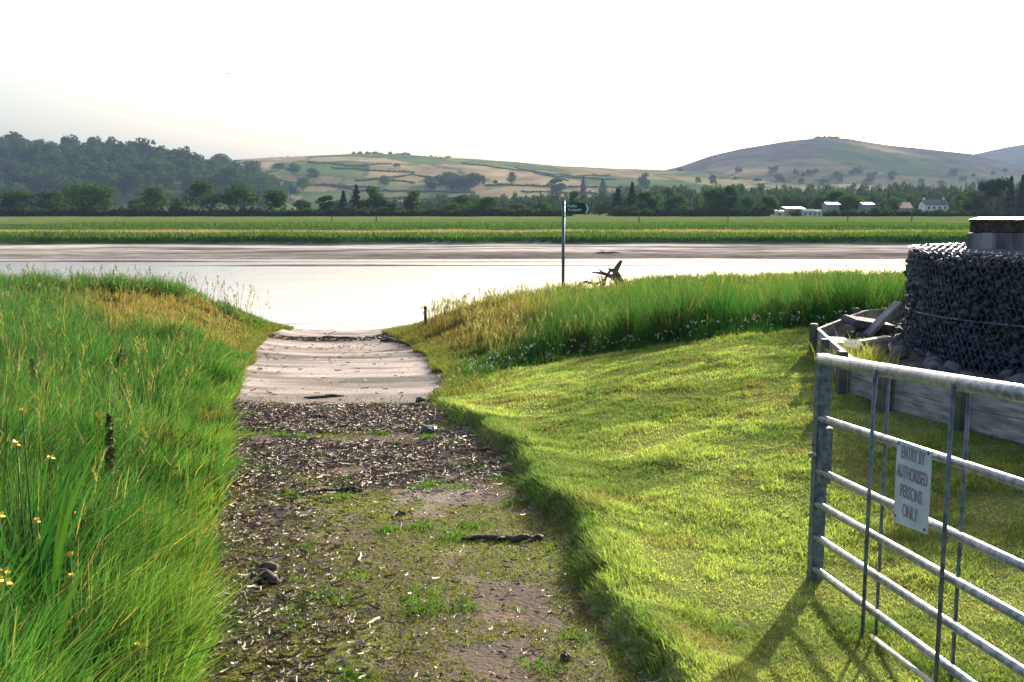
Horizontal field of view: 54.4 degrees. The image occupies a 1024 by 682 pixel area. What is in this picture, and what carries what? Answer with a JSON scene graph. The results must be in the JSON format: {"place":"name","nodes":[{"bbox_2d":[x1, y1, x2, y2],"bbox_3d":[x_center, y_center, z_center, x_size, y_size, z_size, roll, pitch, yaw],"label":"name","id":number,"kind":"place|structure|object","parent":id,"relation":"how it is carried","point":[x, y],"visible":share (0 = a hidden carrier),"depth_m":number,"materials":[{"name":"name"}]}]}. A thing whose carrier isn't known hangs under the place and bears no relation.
{"place":"outdoors","nodes":[
{"label":"outdoors","id":0,"kind":"place"},
{"bbox_2d":[2,163,296,210],"bbox_3d":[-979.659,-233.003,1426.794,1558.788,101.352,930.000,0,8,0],"label":"wooded hillside","id":1,"kind":"structure","parent":0,"point":[120,200],"depth_m":1054.68,"materials":[{"name":"plant"}]},
{"bbox_2d":[0,131,288,210],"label":"woodland","id":2,"kind":"object","parent":1,"relation":"on","point":[135,164],"visible":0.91,"depth_m":1129.95,"materials":[{"name":"plant"}]},
{"bbox_2d":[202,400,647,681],"bbox_3d":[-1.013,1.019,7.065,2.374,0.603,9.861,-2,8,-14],"label":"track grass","id":3,"kind":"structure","parent":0,"point":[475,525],"depth_m":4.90,"materials":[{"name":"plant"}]},
{"bbox_2d":[197,328,655,681],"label":"track","id":4,"kind":"structure","parent":0,"point":[291,380],"depth_m":5.35,"materials":[{"name":"gravel"}]},
{"bbox_2d":[249,569,276,584],"bbox_3d":[-1.194,1.137,4.789,0.139,0.066,0.088,0,8,0],"label":"stone","id":5,"kind":"object","parent":4,"relation":"on","point":[271,577],"visible":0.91,"depth_m":4.77,"materials":[{"name":"grey stone"}]},
{"bbox_2d":[256,561,278,570],"bbox_3d":[-1.230,1.134,4.999,0.113,0.053,0.050,-1,8,-5],"label":"stone","id":6,"kind":"object","parent":4,"relation":"on","point":[270,565],"visible":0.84,"depth_m":4.98,"materials":[{"name":"stone"}]},
{"bbox_2d":[303,394,344,398],"bbox_3d":[-2.272,0.675,12.048,0.527,0.058,0.054,-5,9,-35],"label":"log","id":7,"kind":"object","parent":4,"relation":"on","point":[326,396],"visible":0.99,"depth_m":12.03,"materials":[{"name":"brown wood"}]},
{"bbox_2d":[299,486,362,494],"bbox_3d":[-1.246,1.033,6.859,0.441,0.049,0.092,-2,8,-17],"label":"stick","id":8,"kind":"object","parent":4,"relation":"on","point":[348,488],"visible":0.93,"depth_m":6.88,"materials":[{"name":"brown wood"}]},
{"bbox_2d":[421,425,436,433],"bbox_3d":[-0.778,0.841,9.345,0.155,0.094,0.161,0,8,0],"label":"stone","id":9,"kind":"object","parent":4,"relation":"on","point":[429,429],"visible":0.78,"depth_m":9.29,"materials":[{"name":"stone"}]},
{"bbox_2d":[197,332,661,681],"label":"reed litter","id":10,"kind":"object","parent":4,"relation":"on","point":[374,416],"visible":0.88,"depth_m":7.15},
{"bbox_2d":[461,534,543,541],"bbox_3d":[-0.055,1.107,5.601,0.467,0.058,0.101,0,8,0],"label":"stick","id":11,"kind":"object","parent":4,"relation":"on","point":[515,538],"visible":0.98,"depth_m":5.59,"materials":[{"name":"brown wood"}]},
{"bbox_2d":[0,259,906,330],"bbox_3d":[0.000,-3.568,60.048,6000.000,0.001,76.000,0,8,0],"label":"river","id":12,"kind":"structure","parent":0,"point":[346,298],"depth_m":64.86,"materials":[{"name":"grey liquid"}]},
{"bbox_2d":[0,235,966,265],"bbox_3d":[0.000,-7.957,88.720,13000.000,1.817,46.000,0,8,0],"label":"mud bank","id":13,"kind":"structure","parent":0,"point":[864,247],"depth_m":98.06,"materials":[{"name":"soil"}]},
{"bbox_2d":[0,213,1023,236],"bbox_3d":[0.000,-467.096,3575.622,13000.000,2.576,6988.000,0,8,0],"label":"field","id":14,"kind":"structure","parent":0,"point":[8,222],"depth_m":230.32,"materials":[{"name":"plant"}]},
{"bbox_2d":[0,189,35,209],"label":"tree","id":15,"kind":"object","parent":14,"relation":"on","point":[12,198],"visible":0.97,"depth_m":389.19,"materials":[{"name":"green plant"}]},
{"bbox_2d":[29,189,70,209],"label":"tree","id":16,"kind":"object","parent":14,"relation":"on","point":[49,197],"visible":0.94,"depth_m":398.20,"materials":[{"name":"green plant"}]},
{"bbox_2d":[59,181,118,210],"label":"tree","id":17,"kind":"object","parent":14,"relation":"on","point":[79,191],"visible":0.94,"depth_m":389.57,"materials":[{"name":"green plant"}]},
{"bbox_2d":[0,205,179,215],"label":"hedgerow","id":18,"kind":"object","parent":14,"relation":"on","point":[81,211],"visible":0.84,"depth_m":383.06,"materials":[{"name":"green plant"}]},
{"bbox_2d":[132,186,172,209],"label":"tree","id":19,"kind":"object","parent":14,"relation":"on","point":[157,195],"visible":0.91,"depth_m":393.95,"materials":[{"name":"green plant"}]},
{"bbox_2d":[165,197,187,210],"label":"tree","id":20,"kind":"object","parent":14,"relation":"on","point":[177,204],"visible":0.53,"depth_m":415.67,"materials":[{"name":"green plant"}]},
{"bbox_2d":[180,179,222,209],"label":"tree","id":21,"kind":"object","parent":14,"relation":"on","point":[203,190],"visible":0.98,"depth_m":393.88,"materials":[{"name":"green plant"}]},
{"bbox_2d":[215,183,262,209],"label":"tree","id":22,"kind":"object","parent":14,"relation":"on","point":[242,195],"visible":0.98,"depth_m":399.11,"materials":[{"name":"green plant"}]},
{"bbox_2d":[172,205,371,216],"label":"hedgerow","id":23,"kind":"object","parent":14,"relation":"on","point":[244,211],"visible":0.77,"depth_m":382.78,"materials":[{"name":"green plant"}]},
{"bbox_2d":[263,188,288,209],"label":"tree","id":24,"kind":"object","parent":14,"relation":"on","point":[277,198],"visible":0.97,"depth_m":393.92,"materials":[{"name":"green plant"}]},
{"bbox_2d":[291,199,312,210],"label":"tree","id":25,"kind":"object","parent":14,"relation":"on","point":[303,203],"visible":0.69,"depth_m":419.49,"materials":[{"name":"green plant"}]},
{"bbox_2d":[315,195,337,210],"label":"tree","id":26,"kind":"object","parent":14,"relation":"on","point":[324,205],"visible":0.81,"depth_m":404.51,"materials":[{"name":"green plant"}]},
{"bbox_2d":[338,190,350,210],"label":"conifer tree","id":27,"kind":"object","parent":14,"relation":"on","point":[342,200],"visible":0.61,"depth_m":405.26,"materials":[{"name":"green plant"}]},
{"bbox_2d":[347,184,364,209],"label":"conifer tree","id":28,"kind":"object","parent":14,"relation":"on","point":[356,201],"visible":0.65,"depth_m":399.99,"materials":[{"name":"green plant"}]},
{"bbox_2d":[360,185,384,209],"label":"tree","id":29,"kind":"object","parent":14,"relation":"on","point":[374,201],"visible":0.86,"depth_m":399.14,"materials":[{"name":"green plant"}]},
{"bbox_2d":[379,199,398,209],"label":"tree","id":30,"kind":"object","parent":14,"relation":"on","point":[387,203],"visible":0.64,"depth_m":399.43,"materials":[{"name":"green plant"}]},
{"bbox_2d":[403,190,425,211],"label":"tree","id":31,"kind":"object","parent":14,"relation":"on","point":[411,199],"visible":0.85,"depth_m":394.55,"materials":[{"name":"green plant"}]},
{"bbox_2d":[443,202,469,211],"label":"tree","id":32,"kind":"object","parent":14,"relation":"on","point":[452,205],"visible":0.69,"depth_m":390.17,"materials":[{"name":"green plant"}]},
{"bbox_2d":[449,194,476,209],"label":"tree","id":33,"kind":"object","parent":14,"relation":"on","point":[464,199],"visible":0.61,"depth_m":463.77,"materials":[{"name":"green plant"}]},
{"bbox_2d":[361,205,572,216],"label":"hedgerow","id":34,"kind":"object","parent":14,"relation":"on","point":[481,211],"visible":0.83,"depth_m":382.82,"materials":[{"name":"green plant"}]},
{"bbox_2d":[466,196,503,209],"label":"tree","id":35,"kind":"object","parent":14,"relation":"on","point":[485,201],"visible":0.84,"depth_m":389.65,"materials":[{"name":"green plant"}]},
{"bbox_2d":[0,220,970,241],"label":"marsh grass","id":36,"kind":"structure","parent":14,"relation":"on","point":[587,233],"depth_m":118.87,"materials":[{"name":"plant"}]},
{"bbox_2d":[568,190,581,214],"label":"tree","id":37,"kind":"object","parent":14,"relation":"on","point":[573,196],"visible":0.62,"depth_m":473.92,"materials":[{"name":"green plant"}]},
{"bbox_2d":[592,202,609,215],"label":"tree","id":38,"kind":"object","parent":14,"relation":"on","point":[596,207],"visible":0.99,"depth_m":414.84,"materials":[{"name":"green plant"}]},
{"bbox_2d":[605,188,628,215],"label":"conifer tree","id":39,"kind":"object","parent":14,"relation":"on","point":[616,199],"visible":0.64,"depth_m":424.71,"materials":[{"name":"green plant"}]},
{"bbox_2d":[624,181,639,210],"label":"conifer tree","id":40,"kind":"object","parent":14,"relation":"on","point":[631,200],"visible":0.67,"depth_m":424.62,"materials":[{"name":"green plant"}]},
{"bbox_2d":[632,191,663,211],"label":"tree","id":41,"kind":"object","parent":14,"relation":"on","point":[652,202],"visible":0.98,"depth_m":403.67,"materials":[{"name":"green plant"}]},
{"bbox_2d":[659,187,679,210],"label":"tree","id":42,"kind":"object","parent":14,"relation":"on","point":[668,192],"visible":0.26,"depth_m":454.11,"materials":[{"name":"green plant"}]},
{"bbox_2d":[329,180,1020,214],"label":"forest belt","id":43,"kind":"object","parent":14,"relation":"on","point":[797,197],"visible":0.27,"depth_m":761.02,"materials":[{"name":"plant"}]},
{"bbox_2d":[659,194,690,209],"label":"tree","id":44,"kind":"object","parent":14,"relation":"on","point":[670,203],"visible":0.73,"depth_m":394.31,"materials":[{"name":"green plant"}]},
{"bbox_2d":[612,205,770,216],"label":"hedgerow","id":45,"kind":"object","parent":14,"relation":"on","point":[710,212],"visible":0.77,"depth_m":383.00,"materials":[{"name":"green plant"}]},
{"bbox_2d":[697,187,730,210],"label":"tree","id":46,"kind":"object","parent":14,"relation":"on","point":[714,197],"visible":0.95,"depth_m":389.40,"materials":[{"name":"green plant"}]},
{"bbox_2d":[719,185,740,209],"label":"tree","id":47,"kind":"object","parent":14,"relation":"on","point":[732,198],"visible":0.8,"depth_m":392.64,"materials":[{"name":"green plant"}]},
{"bbox_2d":[736,194,756,209],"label":"tree","id":48,"kind":"object","parent":14,"relation":"on","point":[747,200],"visible":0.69,"depth_m":394.63,"materials":[{"name":"green plant"}]},
{"bbox_2d":[759,194,780,210],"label":"tree","id":49,"kind":"object","parent":14,"relation":"on","point":[769,201],"visible":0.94,"depth_m":389.72,"materials":[{"name":"green plant"}]},
{"bbox_2d":[807,194,829,209],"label":"tree","id":50,"kind":"object","parent":14,"relation":"on","point":[817,202],"visible":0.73,"depth_m":424.94,"materials":[{"name":"green plant"}]},
{"bbox_2d":[821,202,840,214],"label":"barn","id":51,"kind":"structure","parent":14,"relation":"on","point":[831,206],"depth_m":391.65,"materials":[{"name":"metal"}]},
{"bbox_2d":[824,190,854,209],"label":"tree","id":52,"kind":"object","parent":14,"relation":"on","point":[833,196],"visible":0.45,"depth_m":419.37,"materials":[{"name":"green plant"}]},
{"bbox_2d":[835,194,866,211],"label":"tree","id":53,"kind":"object","parent":14,"relation":"on","point":[853,198],"visible":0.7,"depth_m":404.55,"materials":[{"name":"green plant"}]},
{"bbox_2d":[857,202,874,211],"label":"barn","id":54,"kind":"structure","parent":14,"relation":"on","point":[867,206],"depth_m":397.56,"materials":[{"name":"metal"}]},
{"bbox_2d":[883,196,906,211],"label":"tree","id":55,"kind":"object","parent":14,"relation":"on","point":[895,204],"visible":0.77,"depth_m":400.79,"materials":[{"name":"green plant"}]},
{"bbox_2d":[822,208,1023,215],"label":"hedgerow","id":56,"kind":"object","parent":14,"relation":"on","point":[895,212],"visible":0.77,"depth_m":383.02,"materials":[{"name":"green plant"}]},
{"bbox_2d":[917,197,949,210],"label":"white house","id":57,"kind":"structure","parent":14,"relation":"on","point":[932,205],"depth_m":408.59,"materials":[{"name":"paint"}]},
{"bbox_2d":[951,193,968,211],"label":"tree","id":58,"kind":"object","parent":14,"relation":"on","point":[956,199],"visible":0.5,"depth_m":424.84,"materials":[{"name":"green plant"}]},
{"bbox_2d":[956,190,986,211],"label":"tree","id":59,"kind":"object","parent":14,"relation":"on","point":[970,204],"visible":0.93,"depth_m":400.13,"materials":[{"name":"green plant"}]},
{"bbox_2d":[977,181,1001,210],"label":"pine tree","id":60,"kind":"object","parent":14,"relation":"on","point":[985,186],"visible":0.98,"depth_m":399.47,"materials":[{"name":"green plant"}]},
{"bbox_2d":[989,177,1009,211],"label":"pine tree","id":61,"kind":"object","parent":14,"relation":"on","point":[1002,184],"visible":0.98,"depth_m":399.42,"materials":[{"name":"green plant"}]},
{"bbox_2d":[998,176,1018,211],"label":"conifer tree","id":62,"kind":"object","parent":14,"relation":"on","point":[1010,199],"visible":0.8,"depth_m":395.03,"materials":[{"name":"green plant"}]},
{"bbox_2d":[1014,174,1023,211],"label":"conifer tree","id":63,"kind":"object","parent":14,"relation":"on","point":[1020,197],"visible":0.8,"depth_m":396.93,"materials":[{"name":"green plant"}]},
{"bbox_2d":[0,0,1023,169],"label":"sky","id":64,"kind":"structure","parent":0,"point":[617,84],"materials":[{"name":"white"}]},
{"bbox_2d":[220,154,947,210],"bbox_3d":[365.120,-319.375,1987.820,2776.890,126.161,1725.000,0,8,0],"label":"hillside","id":65,"kind":"structure","parent":0,"point":[426,165],"depth_m":1608.08,"materials":[{"name":"plant"}]},
{"bbox_2d":[210,153,232,166],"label":"tree","id":66,"kind":"object","parent":65,"relation":"on","point":[226,159],"visible":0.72,"depth_m":1592.93,"materials":[{"name":"green plant"}]},
{"bbox_2d":[242,160,267,172],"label":"tree","id":67,"kind":"object","parent":65,"relation":"on","point":[251,163],"visible":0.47,"depth_m":1458.98,"materials":[{"name":"green plant"}]},
{"bbox_2d":[283,182,300,199],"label":"tree","id":68,"kind":"object","parent":65,"relation":"on","point":[293,188],"visible":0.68,"depth_m":1264.50,"materials":[{"name":"green plant"}]},
{"bbox_2d":[282,162,301,175],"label":"tree","id":69,"kind":"object","parent":65,"relation":"on","point":[296,167],"visible":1,"depth_m":1496.63,"materials":[{"name":"green plant"}]},
{"bbox_2d":[294,177,313,191],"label":"tree","id":70,"kind":"object","parent":65,"relation":"on","point":[301,181],"visible":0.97,"depth_m":1338.45,"materials":[{"name":"green plant"}]},
{"bbox_2d":[305,167,320,180],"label":"tree","id":71,"kind":"object","parent":65,"relation":"on","point":[316,173],"visible":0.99,"depth_m":1445.38,"materials":[{"name":"green plant"}]},
{"bbox_2d":[422,172,486,190],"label":"copse","id":72,"kind":"object","parent":65,"relation":"on","point":[472,179],"visible":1,"depth_m":1379.98,"materials":[{"name":"green plant"}]},
{"bbox_2d":[279,161,649,199],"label":"hillside hedges","id":73,"kind":"object","parent":65,"relation":"on","point":[499,184],"visible":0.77,"depth_m":1465.40,"materials":[{"name":"green plant"}]},
{"bbox_2d":[547,177,566,193],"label":"tree","id":74,"kind":"object","parent":65,"relation":"on","point":[556,188],"visible":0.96,"depth_m":1326.34,"materials":[{"name":"green plant"}]},
{"bbox_2d":[637,173,650,188],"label":"tree","id":75,"kind":"object","parent":65,"relation":"on","point":[643,180],"visible":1,"depth_m":1462.71,"materials":[{"name":"green plant"}]},
{"bbox_2d":[157,309,1023,681],"bbox_3d":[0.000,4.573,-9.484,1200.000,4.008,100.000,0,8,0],"label":"ground","id":76,"kind":"structure","parent":0,"point":[979,515],"depth_m":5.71,"materials":[{"name":"plant"}]},
{"bbox_2d":[13,439,31,595],"bbox_3d":[-1.671,0.767,3.435,0.042,0.876,0.021,-4,9,-30],"label":"yellow flower","id":77,"kind":"object","parent":76,"relation":"on","point":[16,443],"visible":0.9,"depth_m":3.41,"materials":[{"name":"green plant"}]},
{"bbox_2d":[19,407,42,615],"bbox_3d":[-1.693,0.708,3.528,0.042,0.966,0.022,-4,9,-30],"label":"yellow flower","id":78,"kind":"object","parent":76,"relation":"on","point":[21,410],"visible":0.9,"depth_m":3.50,"materials":[{"name":"green plant"}]},
{"bbox_2d":[33,517,43,606],"bbox_3d":[-1.525,0.897,3.252,0.023,0.671,0.044,4,9,28],"label":"yellow flower","id":79,"kind":"object","parent":76,"relation":"on","point":[36,520],"visible":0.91,"depth_m":3.22,"materials":[{"name":"green plant"}]},
{"bbox_2d":[0,427,84,505],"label":"iris plant","id":80,"kind":"object","parent":76,"relation":"on","point":[47,459],"visible":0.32,"depth_m":4.74,"materials":[{"name":"green plant"}]},
{"bbox_2d":[0,554,89,680],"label":"iris plant","id":81,"kind":"object","parent":76,"relation":"on","point":[46,598],"visible":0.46,"depth_m":2.98,"materials":[{"name":"green plant"}]},
{"bbox_2d":[0,412,118,645],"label":"iris plant","id":82,"kind":"object","parent":76,"relation":"on","point":[62,526],"visible":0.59,"depth_m":3.32,"materials":[{"name":"green plant"}]},
{"bbox_2d":[66,572,82,681],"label":"yellow flower","id":83,"kind":"object","parent":76,"relation":"on","point":[71,575],"visible":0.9,"depth_m":3.09,"materials":[{"name":"green plant"}]},
{"bbox_2d":[47,462,140,541],"bbox_3d":[-1.791,0.830,4.280,0.378,0.586,0.367,-3,8,-22],"label":"iris plant","id":84,"kind":"object","parent":76,"relation":"on","point":[59,480],"visible":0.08,"depth_m":4.25,"materials":[{"name":"green plant"}]},
{"bbox_2d":[100,413,119,490],"bbox_3d":[-2.155,0.723,5.345,0.089,0.690,0.084,5,9,32],"label":"dock plant","id":85,"kind":"object","parent":76,"relation":"on","point":[111,449],"visible":0.77,"depth_m":5.31,"materials":[{"name":"plant"}]},
{"bbox_2d":[101,477,178,527],"bbox_3d":[-1.779,0.885,4.718,0.418,0.487,0.220,-3,8,-22],"label":"iris plant","id":86,"kind":"object","parent":76,"relation":"on","point":[173,493],"visible":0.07,"depth_m":4.73,"materials":[{"name":"green plant"}]},
{"bbox_2d":[0,262,319,681],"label":"tall grass","id":87,"kind":"structure","parent":76,"relation":"on","point":[144,584],"depth_m":5.43,"materials":[{"name":"plant"}]},
{"bbox_2d":[208,310,614,401],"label":"bank edge grass","id":88,"kind":"structure","parent":76,"relation":"on","point":[434,360],"depth_m":16.52,"materials":[{"name":"plant"}]},
{"bbox_2d":[561,200,588,283],"bbox_3d":[1.636,-2.260,25.878,0.711,2.765,0.103,1,8,9],"label":"signpost","id":89,"kind":"object","parent":76,"relation":"on","point":[577,208],"visible":0.99,"depth_m":25.73,"materials":[{"name":"metal"}]},
{"bbox_2d":[592,260,622,287],"bbox_3d":[2.603,-1.734,26.505,0.951,0.857,0.291,0,8,0],"label":"driftwood stump","id":90,"kind":"object","parent":76,"relation":"on","point":[615,271],"visible":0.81,"depth_m":26.45,"materials":[{"name":"wood"}]},
{"bbox_2d":[437,307,868,387],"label":"clover flowers","id":91,"kind":"object","parent":76,"relation":"on","point":[625,337],"visible":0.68,"depth_m":12.85,"materials":[{"name":"plant"}]},
{"bbox_2d":[402,253,906,391],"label":"meadow grass","id":92,"kind":"structure","parent":76,"relation":"on","point":[643,311],"depth_m":14.38,"materials":[{"name":"plant"}]},
{"bbox_2d":[842,338,861,353],"bbox_3d":[3.303,0.058,9.691,0.160,0.080,0.220,9,28,24],"label":"stone slab","id":93,"kind":"object","parent":76,"relation":"on","point":[849,342],"depth_m":9.66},
{"bbox_2d":[841,314,896,332],"bbox_3d":[3.820,-0.186,10.667,0.500,0.080,0.300,8,13,-12],"label":"stone slab","id":94,"kind":"object","parent":76,"relation":"on","point":[859,322],"depth_m":10.56,"materials":[{"name":"stone"}]},
{"bbox_2d":[804,325,935,386],"bbox_3d":[3.079,0.181,8.746,0.960,0.474,1.962,0,8,0],"label":"weed tuft","id":95,"kind":"object","parent":76,"relation":"on","point":[865,355],"visible":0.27,"depth_m":8.88,"materials":[{"name":"green plant"}]},
{"bbox_2d":[869,634,933,681],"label":"metal pipe","id":96,"kind":"object","parent":76,"relation":"on","point":[906,663],"visible":0.94,"depth_m":3.92,"materials":[{"name":"grey metal"}]},
{"bbox_2d":[807,353,1023,681],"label":"field gate","id":97,"kind":"structure","parent":76,"relation":"on","point":[822,474],"depth_m":3.98,"materials":[{"name":"metal"}]},
{"bbox_2d":[893,440,932,533],"bbox_3d":[1.552,0.570,3.867,0.010,0.357,0.276,-1,8,-4],"label":"notice","id":98,"kind":"object","parent":97,"relation":"attached to","point":[912,485],"visible":1,"depth_m":3.85,"materials":[{"name":"metal"}]},
{"bbox_2d":[809,306,1023,442],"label":"timber edging","id":99,"kind":"object","parent":76,"relation":"on","point":[995,417],"visible":0.39,"depth_m":7.55,"materials":[{"name":"wood"}]},
{"bbox_2d":[825,323,1023,384],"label":"rubble","id":100,"kind":"object","parent":76,"relation":"on","point":[932,362],"visible":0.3,"depth_m":9.45,"materials":[{"name":"stone"}]},
{"bbox_2d":[859,335,890,344],"bbox_3d":[3.564,-0.007,9.884,0.420,0.035,0.090,-8,12,-16],"label":"timber offcut","id":101,"kind":"object","parent":100,"relation":"on","point":[880,338],"visible":0.6,"depth_m":9.87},
{"bbox_2d":[863,300,902,336],"bbox_3d":[3.898,-0.235,10.459,0.500,0.040,0.120,-45,21,-5],"label":"timber offcut","id":102,"kind":"object","parent":100,"relation":"on","point":[880,321],"visible":1,"depth_m":10.43,"materials":[{"name":"wood"}]},
{"bbox_2d":[899,242,1023,375],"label":"gabion","id":103,"kind":"object","parent":76,"relation":"on","point":[964,307],"visible":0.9,"depth_m":9.00,"materials":[{"name":"stone"}]},
{"bbox_2d":[966,233,1023,252],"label":"sleeper box","id":104,"kind":"object","parent":103,"relation":"on","point":[1010,241],"visible":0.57,"depth_m":9.39,"materials":[{"name":"wood"}]},
{"bbox_2d":[968,217,1023,232],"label":"capping block","id":105,"kind":"structure","parent":104,"relation":"on","point":[996,224],"depth_m":9.40,"materials":[{"name":"grey concrete"}]},
{"bbox_2d":[668,137,1023,191],"bbox_3d":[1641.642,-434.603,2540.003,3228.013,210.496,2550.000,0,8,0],"label":"mountain","id":106,"kind":"structure","parent":0,"point":[826,157],"depth_m":2086.65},
{"bbox_2d":[676,135,1007,184],"bbox_3d":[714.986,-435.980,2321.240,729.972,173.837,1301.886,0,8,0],"label":"mountain scrub","id":107,"kind":"object","parent":106,"relation":"on","point":[890,174],"visible":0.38,"depth_m":1822.77,"materials":[{"name":"green plant"}]},
{"bbox_2d":[974,144,1023,165],"bbox_3d":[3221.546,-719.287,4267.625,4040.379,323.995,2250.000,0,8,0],"label":"hills","id":108,"kind":"structure","parent":0,"point":[1013,155],"depth_m":4032.10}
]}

